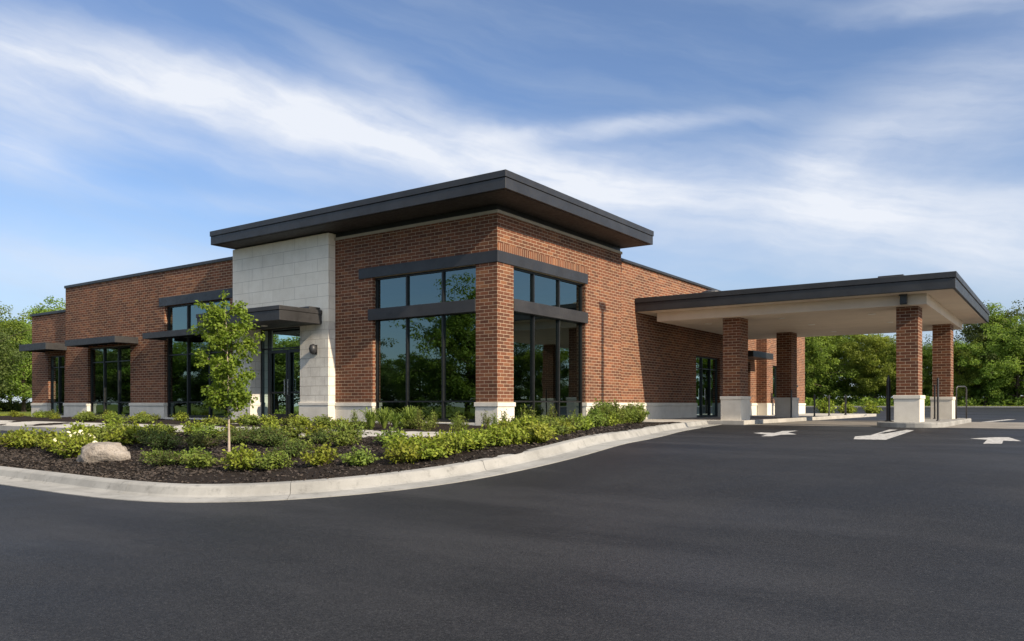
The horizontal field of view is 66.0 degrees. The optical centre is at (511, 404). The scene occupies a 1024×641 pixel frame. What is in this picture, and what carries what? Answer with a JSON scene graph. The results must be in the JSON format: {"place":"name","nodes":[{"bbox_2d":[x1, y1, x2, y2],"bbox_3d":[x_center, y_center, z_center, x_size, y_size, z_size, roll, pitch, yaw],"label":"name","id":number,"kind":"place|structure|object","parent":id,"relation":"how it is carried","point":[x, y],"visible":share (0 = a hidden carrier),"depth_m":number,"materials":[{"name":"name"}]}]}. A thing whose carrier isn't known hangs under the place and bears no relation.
{"place":"outdoors","nodes":[
{"label":"outdoors","id":0,"kind":"place"},
{"bbox_2d":[0,411,30,415],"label":"lawn","id":1,"kind":"structure","parent":0,"point":[7,412],"depth_m":68.75,"materials":[{"name":"green plant"}]},
{"bbox_2d":[0,301,31,395],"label":"broadleaf tree","id":2,"kind":"object","parent":1,"relation":"on","point":[4,339],"visible":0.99,"depth_m":67.21,"materials":[{"name":"green plant"}]},
{"bbox_2d":[0,303,31,411],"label":"broadleaf tree","id":3,"kind":"object","parent":1,"relation":"on","point":[16,322],"visible":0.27,"depth_m":74.07,"materials":[{"name":"green plant"}]},
{"bbox_2d":[0,420,455,438],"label":"front path","id":4,"kind":"structure","parent":0,"point":[13,426],"depth_m":24.20,"materials":[{"name":"concrete"}]},
{"bbox_2d":[0,416,681,483],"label":"mulch bed","id":5,"kind":"object","parent":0,"point":[385,463],"visible":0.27,"depth_m":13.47,"materials":[{"name":"brown wood"}]},
{"bbox_2d":[0,429,24,448],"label":"shrub","id":6,"kind":"object","parent":5,"relation":"on","point":[7,442],"visible":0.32,"depth_m":18.40,"materials":[{"name":"green plant"}]},
{"bbox_2d":[3,424,41,448],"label":"shrub","id":7,"kind":"object","parent":5,"relation":"on","point":[21,438],"visible":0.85,"depth_m":17.80,"materials":[{"name":"green plant"}]},
{"bbox_2d":[29,427,64,446],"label":"shrub","id":8,"kind":"object","parent":5,"relation":"on","point":[40,438],"visible":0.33,"depth_m":17.51,"materials":[{"name":"green plant"}]},
{"bbox_2d":[41,432,66,450],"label":"shrub","id":9,"kind":"object","parent":5,"relation":"on","point":[47,443],"visible":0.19,"depth_m":16.85,"materials":[{"name":"green plant"}]},
{"bbox_2d":[59,420,88,435],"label":"shrub","id":10,"kind":"object","parent":5,"relation":"on","point":[72,429],"visible":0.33,"depth_m":19.33,"materials":[{"name":"green plant"}]},
{"bbox_2d":[50,429,99,457],"bbox_3d":[-8.764,0.815,15.812,0.866,0.646,0.956,0,0,-37],"label":"shrub","id":11,"kind":"object","parent":5,"relation":"on","point":[74,446],"visible":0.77,"depth_m":15.69,"materials":[{"name":"green plant"}]},
{"bbox_2d":[77,411,102,420],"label":"shrub","id":12,"kind":"object","parent":5,"relation":"on","point":[87,416],"visible":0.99,"depth_m":26.99,"materials":[{"name":"green plant"}]},
{"bbox_2d":[81,426,118,441],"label":"shrub","id":13,"kind":"object","parent":5,"relation":"on","point":[99,433],"visible":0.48,"depth_m":18.15,"materials":[{"name":"green plant"}]},
{"bbox_2d":[76,442,130,463],"bbox_3d":[-7.646,0.894,14.790,1.020,0.386,0.674,-4,0,7],"label":"boulder","id":14,"kind":"object","parent":5,"relation":"on","point":[93,452],"visible":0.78,"depth_m":14.55,"materials":[{"name":"beige stone"}]},
{"bbox_2d":[103,425,128,442],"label":"shrub","id":15,"kind":"object","parent":5,"relation":"on","point":[108,438],"visible":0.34,"depth_m":17.81,"materials":[{"name":"green plant"}]},
{"bbox_2d":[115,420,152,444],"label":"shrub","id":16,"kind":"object","parent":5,"relation":"on","point":[127,434],"visible":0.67,"depth_m":17.32,"materials":[{"name":"green plant"}]},
{"bbox_2d":[132,413,154,422],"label":"shrub","id":17,"kind":"object","parent":5,"relation":"on","point":[141,419],"visible":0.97,"depth_m":25.00,"materials":[{"name":"green plant"}]},
{"bbox_2d":[131,426,176,445],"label":"shrub","id":18,"kind":"object","parent":5,"relation":"on","point":[144,435],"visible":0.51,"depth_m":16.82,"materials":[{"name":"green plant"}]},
{"bbox_2d":[141,447,180,465],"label":"shrub","id":19,"kind":"object","parent":5,"relation":"on","point":[163,459],"visible":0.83,"depth_m":13.77,"materials":[{"name":"green plant"}]},
{"bbox_2d":[142,430,184,448],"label":"shrub","id":20,"kind":"object","parent":5,"relation":"on","point":[162,441],"visible":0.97,"depth_m":16.31,"materials":[{"name":"green plant"}]},
{"bbox_2d":[147,424,179,434],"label":"shrub","id":21,"kind":"object","parent":5,"relation":"on","point":[171,429],"visible":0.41,"depth_m":18.80,"materials":[{"name":"green plant"}]},
{"bbox_2d":[170,446,211,463],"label":"shrub","id":22,"kind":"object","parent":5,"relation":"on","point":[190,451],"visible":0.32,"depth_m":13.63,"materials":[{"name":"green plant"}]},
{"bbox_2d":[179,418,209,433],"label":"shrub","id":23,"kind":"object","parent":5,"relation":"on","point":[187,429],"visible":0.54,"depth_m":18.64,"materials":[{"name":"green plant"}]},
{"bbox_2d":[179,451,220,468],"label":"shrub","id":24,"kind":"object","parent":5,"relation":"on","point":[203,460],"visible":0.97,"depth_m":13.12,"materials":[{"name":"green plant"}]},
{"bbox_2d":[179,431,222,449],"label":"shrub","id":25,"kind":"object","parent":5,"relation":"on","point":[195,441],"visible":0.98,"depth_m":16.18,"materials":[{"name":"green plant"}]},
{"bbox_2d":[185,423,223,437],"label":"shrub","id":26,"kind":"object","parent":5,"relation":"on","point":[209,428],"visible":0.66,"depth_m":18.14,"materials":[{"name":"green plant"}]},
{"bbox_2d":[186,290,264,451],"bbox_3d":[-5.317,-0.585,14.573,1.245,3.062,1.368,0,0,26],"label":"young tree","id":27,"kind":"object","parent":5,"relation":"on","point":[238,396],"visible":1,"depth_m":14.54,"materials":[{"name":"green plant"}]},
{"bbox_2d":[216,426,252,444],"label":"shrub","id":28,"kind":"object","parent":5,"relation":"on","point":[233,435],"visible":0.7,"depth_m":16.25,"materials":[{"name":"green plant"}]},
{"bbox_2d":[219,442,264,471],"bbox_3d":[-4.409,0.861,12.874,0.730,0.509,0.641,0,0,31],"label":"shrub","id":29,"kind":"object","parent":5,"relation":"on","point":[237,462],"visible":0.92,"depth_m":12.79,"materials":[{"name":"green plant"}]},
{"bbox_2d":[240,414,263,424],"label":"shrub","id":30,"kind":"object","parent":5,"relation":"on","point":[252,420],"visible":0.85,"depth_m":21.62,"materials":[{"name":"green plant"}]},
{"bbox_2d":[235,422,283,443],"bbox_3d":[-5.092,0.600,16.152,0.869,0.470,1.002,0,0,16],"label":"shrub","id":31,"kind":"object","parent":5,"relation":"on","point":[258,433],"visible":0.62,"depth_m":16.00,"materials":[{"name":"green plant"}]},
{"bbox_2d":[257,413,283,425],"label":"shrub","id":32,"kind":"object","parent":5,"relation":"on","point":[266,418],"visible":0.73,"depth_m":21.41,"materials":[{"name":"green plant"}]},
{"bbox_2d":[246,448,297,469],"bbox_3d":[-3.905,0.914,12.814,0.688,0.422,0.804,0,0,37],"label":"shrub","id":33,"kind":"object","parent":5,"relation":"on","point":[274,461],"visible":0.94,"depth_m":12.73,"materials":[{"name":"green plant"}]},
{"bbox_2d":[252,428,294,446],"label":"shrub","id":34,"kind":"object","parent":5,"relation":"on","point":[269,441],"visible":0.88,"depth_m":15.57,"materials":[{"name":"green plant"}]},
{"bbox_2d":[268,422,305,438],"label":"shrub","id":35,"kind":"object","parent":5,"relation":"on","point":[293,432],"visible":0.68,"depth_m":16.65,"materials":[{"name":"green plant"}]},
{"bbox_2d":[270,438,313,457],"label":"shrub","id":36,"kind":"object","parent":5,"relation":"on","point":[296,448],"visible":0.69,"depth_m":13.81,"materials":[{"name":"green plant"}]},
{"bbox_2d":[281,435,318,450],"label":"shrub","id":37,"kind":"object","parent":5,"relation":"on","point":[308,444],"visible":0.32,"depth_m":14.87,"materials":[{"name":"green plant"}]},
{"bbox_2d":[288,414,312,426],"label":"shrub","id":38,"kind":"object","parent":5,"relation":"on","point":[303,421],"visible":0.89,"depth_m":20.49,"materials":[{"name":"green plant"}]},
{"bbox_2d":[299,420,328,438],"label":"shrub","id":39,"kind":"object","parent":5,"relation":"on","point":[313,428],"visible":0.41,"depth_m":16.32,"materials":[{"name":"green plant"}]},
{"bbox_2d":[304,428,334,443],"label":"shrub","id":40,"kind":"object","parent":5,"relation":"on","point":[319,438],"visible":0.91,"depth_m":15.80,"materials":[{"name":"green plant"}]},
{"bbox_2d":[300,442,340,465],"bbox_3d":[-3.110,0.803,12.714,0.662,0.428,0.597,0,0,-38],"label":"shrub","id":41,"kind":"object","parent":5,"relation":"on","point":[322,455],"visible":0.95,"depth_m":12.62,"materials":[{"name":"green plant"}]},
{"bbox_2d":[310,414,339,425],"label":"shrub","id":42,"kind":"object","parent":5,"relation":"on","point":[324,420],"visible":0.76,"depth_m":20.24,"materials":[{"name":"green plant"}]},
{"bbox_2d":[326,426,363,446],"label":"shrub","id":43,"kind":"object","parent":5,"relation":"on","point":[340,438],"visible":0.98,"depth_m":15.10,"materials":[{"name":"green plant"}]},
{"bbox_2d":[325,419,371,436],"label":"shrub","id":44,"kind":"object","parent":5,"relation":"on","point":[353,426],"visible":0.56,"depth_m":15.94,"materials":[{"name":"green plant"}]},
{"bbox_2d":[339,445,379,466],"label":"shrub","id":45,"kind":"object","parent":5,"relation":"on","point":[359,457],"visible":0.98,"depth_m":12.48,"materials":[{"name":"green plant"}]},
{"bbox_2d":[373,426,405,443],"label":"shrub","id":46,"kind":"object","parent":5,"relation":"on","point":[389,434],"visible":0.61,"depth_m":15.02,"materials":[{"name":"green plant"}]},
{"bbox_2d":[380,439,422,463],"bbox_3d":[-1.738,0.778,12.717,0.680,0.421,0.656,0,0,4],"label":"shrub","id":47,"kind":"object","parent":5,"relation":"on","point":[402,454],"visible":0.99,"depth_m":12.60,"materials":[{"name":"green plant"}]},
{"bbox_2d":[381,429,422,452],"bbox_3d":[-1.853,0.667,13.268,0.663,0.487,0.755,0,0,-30],"label":"shrub","id":48,"kind":"object","parent":5,"relation":"on","point":[392,440],"visible":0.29,"depth_m":13.23,"materials":[{"name":"green plant"}]},
{"bbox_2d":[412,407,426,429],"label":"leafy plant","id":49,"kind":"object","parent":5,"relation":"on","point":[419,418],"visible":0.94,"depth_m":18.09,"materials":[{"name":"green plant"}]},
{"bbox_2d":[407,432,439,446],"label":"shrub","id":50,"kind":"object","parent":5,"relation":"on","point":[422,438],"visible":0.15,"depth_m":13.40,"materials":[{"name":"green plant"}]},
{"bbox_2d":[413,438,447,459],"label":"shrub","id":51,"kind":"object","parent":5,"relation":"on","point":[428,452],"visible":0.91,"depth_m":12.77,"materials":[{"name":"green plant"}]},
{"bbox_2d":[432,426,474,454],"bbox_3d":[-1.026,0.614,13.082,0.714,0.501,0.627,0,0,-28],"label":"shrub","id":52,"kind":"object","parent":5,"relation":"on","point":[450,443],"visible":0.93,"depth_m":12.98,"materials":[{"name":"green plant"}]},
{"bbox_2d":[456,428,495,450],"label":"shrub","id":53,"kind":"object","parent":5,"relation":"on","point":[479,439],"visible":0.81,"depth_m":13.24,"materials":[{"name":"green plant"}]},
{"bbox_2d":[482,422,517,446],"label":"shrub","id":54,"kind":"object","parent":5,"relation":"on","point":[499,440],"visible":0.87,"depth_m":13.53,"materials":[{"name":"green plant"}]},
{"bbox_2d":[497,421,531,444],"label":"shrub","id":55,"kind":"object","parent":5,"relation":"on","point":[516,433],"visible":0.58,"depth_m":13.85,"materials":[{"name":"green plant"}]},
{"bbox_2d":[509,412,541,429],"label":"shrub","id":56,"kind":"object","parent":5,"relation":"on","point":[524,423],"visible":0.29,"depth_m":15.14,"materials":[{"name":"green plant"}]},
{"bbox_2d":[522,421,557,442],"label":"shrub","id":57,"kind":"object","parent":5,"relation":"on","point":[540,433],"visible":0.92,"depth_m":14.21,"materials":[{"name":"plant"}]},
{"bbox_2d":[540,417,571,435],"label":"shrub","id":58,"kind":"object","parent":5,"relation":"on","point":[560,428],"visible":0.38,"depth_m":15.75,"materials":[{"name":"green plant"}]},
{"bbox_2d":[555,415,586,431],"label":"shrub","id":59,"kind":"object","parent":5,"relation":"on","point":[577,423],"visible":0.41,"depth_m":17.59,"materials":[{"name":"green plant"}]},
{"bbox_2d":[570,414,593,429],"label":"shrub","id":60,"kind":"object","parent":5,"relation":"on","point":[588,424],"visible":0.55,"depth_m":18.54,"materials":[{"name":"green plant"}]},
{"bbox_2d":[580,412,610,427],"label":"shrub","id":61,"kind":"object","parent":5,"relation":"on","point":[597,418],"visible":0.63,"depth_m":19.51,"materials":[{"name":"green plant"}]},
{"bbox_2d":[600,401,619,425],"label":"shrub","id":62,"kind":"object","parent":5,"relation":"on","point":[607,409],"visible":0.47,"depth_m":20.82,"materials":[{"name":"green plant"}]},
{"bbox_2d":[603,411,618,425],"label":"shrub","id":63,"kind":"object","parent":5,"relation":"on","point":[612,420],"visible":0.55,"depth_m":20.67,"materials":[{"name":"green plant"}]},
{"bbox_2d":[603,398,624,423],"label":"shrub","id":64,"kind":"object","parent":5,"relation":"on","point":[616,408],"visible":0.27,"depth_m":21.64,"materials":[{"name":"green plant"}]},
{"bbox_2d":[357,407,385,429],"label":"ornamental grass","id":65,"kind":"object","parent":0,"point":[370,417],"depth_m":18.94,"materials":[{"name":"green plant"}]},
{"bbox_2d":[372,407,398,428],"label":"ornamental grass","id":66,"kind":"object","parent":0,"point":[384,419],"depth_m":19.79,"materials":[{"name":"green plant"}]},
{"bbox_2d":[388,412,407,427],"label":"ornamental grass","id":67,"kind":"object","parent":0,"point":[395,420],"depth_m":18.62,"materials":[{"name":"green plant"}]},
{"bbox_2d":[391,405,424,421],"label":"ornamental grass","id":68,"kind":"object","parent":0,"point":[410,413],"depth_m":18.59,"materials":[{"name":"green plant"}]},
{"bbox_2d":[0,407,1023,640],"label":"road","id":69,"kind":"structure","parent":0,"point":[750,533],"depth_m":6.79,"materials":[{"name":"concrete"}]},
{"bbox_2d":[0,420,721,502],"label":"kerb","id":70,"kind":"structure","parent":69,"relation":"on","point":[89,486],"depth_m":11.59,"materials":[{"name":"concrete"}]},
{"bbox_2d":[815,397,836,412],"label":"shrub","id":71,"kind":"object","parent":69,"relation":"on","point":[822,407],"visible":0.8,"depth_m":50.10,"materials":[{"name":"green plant"}]},
{"bbox_2d":[837,402,857,413],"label":"shrub","id":72,"kind":"object","parent":69,"relation":"on","point":[850,409],"visible":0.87,"depth_m":49.82,"materials":[{"name":"green plant"}]},
{"bbox_2d":[861,399,883,413],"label":"shrub","id":73,"kind":"object","parent":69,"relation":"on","point":[869,407],"visible":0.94,"depth_m":49.79,"materials":[{"name":"green plant"}]},
{"bbox_2d":[854,430,912,439],"bbox_3d":[9.273,0.736,19.599,0.794,0.001,7.320,0,0,31],"label":"road marking","id":74,"kind":"object","parent":69,"relation":"on","point":[877,436],"visible":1,"depth_m":18.50,"materials":[{"name":"paint"}]},
{"bbox_2d":[877,418,970,427],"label":"island kerb","id":75,"kind":"structure","parent":69,"relation":"on","point":[930,423],"depth_m":25.19,"materials":[{"name":"concrete"}]},
{"bbox_2d":[885,375,891,421],"bbox_3d":[12.496,-0.195,26.175,0.220,1.550,0.225,0,0,35],"label":"bollard","id":76,"kind":"object","parent":75,"relation":"on","point":[888,399],"visible":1,"depth_m":26.13,"materials":[{"name":"black metal"}]},
{"bbox_2d":[970,437,1018,443],"bbox_3d":[9.893,0.736,16.131,0.826,0.001,3.542,0,0,26],"label":"road marking","id":77,"kind":"object","parent":69,"relation":"on","point":[994,440],"visible":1,"depth_m":16.41,"materials":[{"name":"paint"}]},
{"bbox_2d":[0,0,1023,402],"label":"sky","id":78,"kind":"structure","parent":0,"point":[759,143],"materials":[{"name":"blue"}]},
{"bbox_2d":[642,420,700,422],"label":"side path","id":79,"kind":"structure","parent":0,"point":[648,421],"depth_m":26.72,"materials":[{"name":"concrete"}]},
{"bbox_2d":[644,413,875,424],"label":"walkway","id":80,"kind":"structure","parent":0,"point":[758,419],"depth_m":32.95,"materials":[{"name":"concrete"}]},
{"bbox_2d":[635,271,988,421],"bbox_3d":[12.618,-1.750,31.956,10.690,4.780,12.460,0,0,35],"label":"drive through canopy","id":81,"kind":"object","parent":80,"relation":"on","point":[941,306],"visible":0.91,"depth_m":28.67,"materials":[{"name":"metal"}]},
{"bbox_2d":[748,420,1023,428],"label":"concrete pavement","id":82,"kind":"structure","parent":0,"point":[1010,425],"depth_m":28.41,"materials":[{"name":"grey concrete"}]},
{"bbox_3d":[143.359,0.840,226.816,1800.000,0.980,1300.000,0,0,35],"label":"ground","id":83,"kind":"structure","parent":0,"visible":0},
{"bbox_2d":[0,321,31,411],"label":"broadleaf tree","id":84,"kind":"object","parent":83,"relation":"on","point":[23,391],"visible":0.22,"depth_m":74.77,"materials":[{"name":"green plant"}]},
{"bbox_2d":[0,400,31,411],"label":"undergrowth","id":85,"kind":"object","parent":83,"relation":"on","point":[13,406],"visible":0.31,"depth_m":78.11,"materials":[{"name":"green plant"}]},
{"bbox_2d":[18,295,65,324],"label":"broadleaf tree","id":86,"kind":"object","parent":83,"relation":"on","point":[41,309],"visible":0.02,"depth_m":85.80,"materials":[{"name":"green plant"}]},
{"bbox_2d":[19,169,805,425],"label":"commercial building","id":87,"kind":"structure","parent":83,"relation":"on","point":[471,298],"depth_m":26.09,"materials":[{"name":"brick"}]},
{"bbox_2d":[51,355,63,414],"bbox_3d":[-21.591,-0.895,37.649,1.590,2.830,0.112,0,0,35],"label":"window","id":88,"kind":"structure","parent":87,"relation":"in","point":[57,362],"depth_m":37.81,"materials":[{"name":"glass"}]},
{"bbox_2d":[90,345,129,415],"bbox_3d":[-17.496,-0.995,34.502,3.550,3.030,0.112,0,0,35],"label":"window","id":89,"kind":"structure","parent":87,"relation":"in","point":[109,366],"depth_m":34.60,"materials":[{"name":"glass"}]},
{"bbox_2d":[167,299,229,417],"bbox_3d":[-12.186,-1.720,30.770,4.310,4.480,0.112,0,0,35],"label":"window","id":90,"kind":"structure","parent":87,"relation":"in","point":[185,380],"depth_m":31.18,"materials":[{"name":"glass"}]},
{"bbox_2d":[269,349,287,420],"bbox_3d":[-8.307,-0.660,27.942,1.030,2.520,0.137,0,0,35],"label":"door","id":91,"kind":"structure","parent":87,"relation":"in","point":[279,416],"depth_m":28.04,"materials":[{"name":"metal"}]},
{"bbox_2d":[287,349,299,416],"bbox_3d":[-7.444,-0.660,27.335,1.040,2.520,0.137,0,0,35],"label":"door","id":92,"kind":"structure","parent":87,"relation":"in","point":[289,392],"depth_m":27.60,"materials":[{"name":"metal"}]},
{"bbox_2d":[368,265,475,421],"bbox_3d":[-2.759,-1.755,24.079,4.350,4.550,0.275,0,0,35],"label":"window","id":93,"kind":"structure","parent":87,"relation":"in","point":[425,322],"depth_m":24.00,"materials":[{"name":"glass"}]},
{"bbox_2d":[514,267,587,418],"bbox_3d":[1.202,-1.755,24.788,0.275,4.550,4.340,0,0,35],"label":"window","id":94,"kind":"structure","parent":87,"relation":"in","point":[549,317],"depth_m":24.72,"materials":[{"name":"glass"}]},
{"bbox_2d":[696,356,717,416],"bbox_3d":[8.904,-0.785,36.187,0.206,2.750,2.950,0,0,35],"label":"side door","id":95,"kind":"structure","parent":87,"relation":"in","point":[706,367],"depth_m":36.40,"materials":[{"name":"glass"}]},
{"bbox_2d":[805,336,856,400],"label":"broadleaf tree","id":96,"kind":"object","parent":83,"relation":"on","point":[808,374],"visible":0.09,"depth_m":91.24,"materials":[{"name":"green plant"}]},
{"bbox_2d":[805,335,859,405],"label":"broadleaf tree","id":97,"kind":"object","parent":83,"relation":"on","point":[811,385],"visible":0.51,"depth_m":90.21,"materials":[{"name":"green plant"}]},
{"bbox_2d":[805,334,874,398],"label":"broadleaf tree","id":98,"kind":"object","parent":83,"relation":"on","point":[849,341],"visible":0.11,"depth_m":92.33,"materials":[{"name":"green plant"}]},
{"bbox_2d":[837,333,895,399],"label":"broadleaf tree","id":99,"kind":"object","parent":83,"relation":"on","point":[867,362],"visible":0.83,"depth_m":88.00,"materials":[{"name":"green plant"}]},
{"bbox_2d":[862,343,931,397],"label":"broadleaf tree","id":100,"kind":"object","parent":83,"relation":"on","point":[892,353],"visible":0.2,"depth_m":86.98,"materials":[{"name":"green plant"}]},
{"bbox_2d":[805,383,1023,405],"bbox_3d":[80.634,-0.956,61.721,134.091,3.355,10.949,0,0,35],"label":"undergrowth","id":101,"kind":"object","parent":83,"relation":"on","point":[882,401],"visible":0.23,"depth_m":85.10,"materials":[{"name":"green plant"}]},
{"bbox_2d":[805,406,1023,407],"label":"kerb","id":102,"kind":"structure","parent":83,"relation":"on","point":[957,406],"depth_m":74.73,"materials":[{"name":"concrete"}]},
{"bbox_2d":[922,341,954,402],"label":"broadleaf tree","id":103,"kind":"object","parent":83,"relation":"on","point":[926,350],"visible":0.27,"depth_m":86.80,"materials":[{"name":"green plant"}]},
{"bbox_2d":[927,337,989,400],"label":"broadleaf tree","id":104,"kind":"object","parent":83,"relation":"on","point":[957,354],"visible":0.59,"depth_m":82.94,"materials":[{"name":"green plant"}]},
{"bbox_2d":[924,298,1023,402],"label":"broadleaf tree","id":105,"kind":"object","parent":83,"relation":"on","point":[972,332],"visible":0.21,"depth_m":83.75,"materials":[{"name":"green plant"}]},
{"bbox_2d":[953,340,1014,405],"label":"broadleaf tree","id":106,"kind":"object","parent":83,"relation":"on","point":[996,363],"visible":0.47,"depth_m":81.49,"materials":[{"name":"green plant"}]},
{"bbox_2d":[959,302,1023,405],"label":"broadleaf tree","id":107,"kind":"object","parent":83,"relation":"on","point":[1014,342],"visible":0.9,"depth_m":80.93,"materials":[{"name":"green plant"}]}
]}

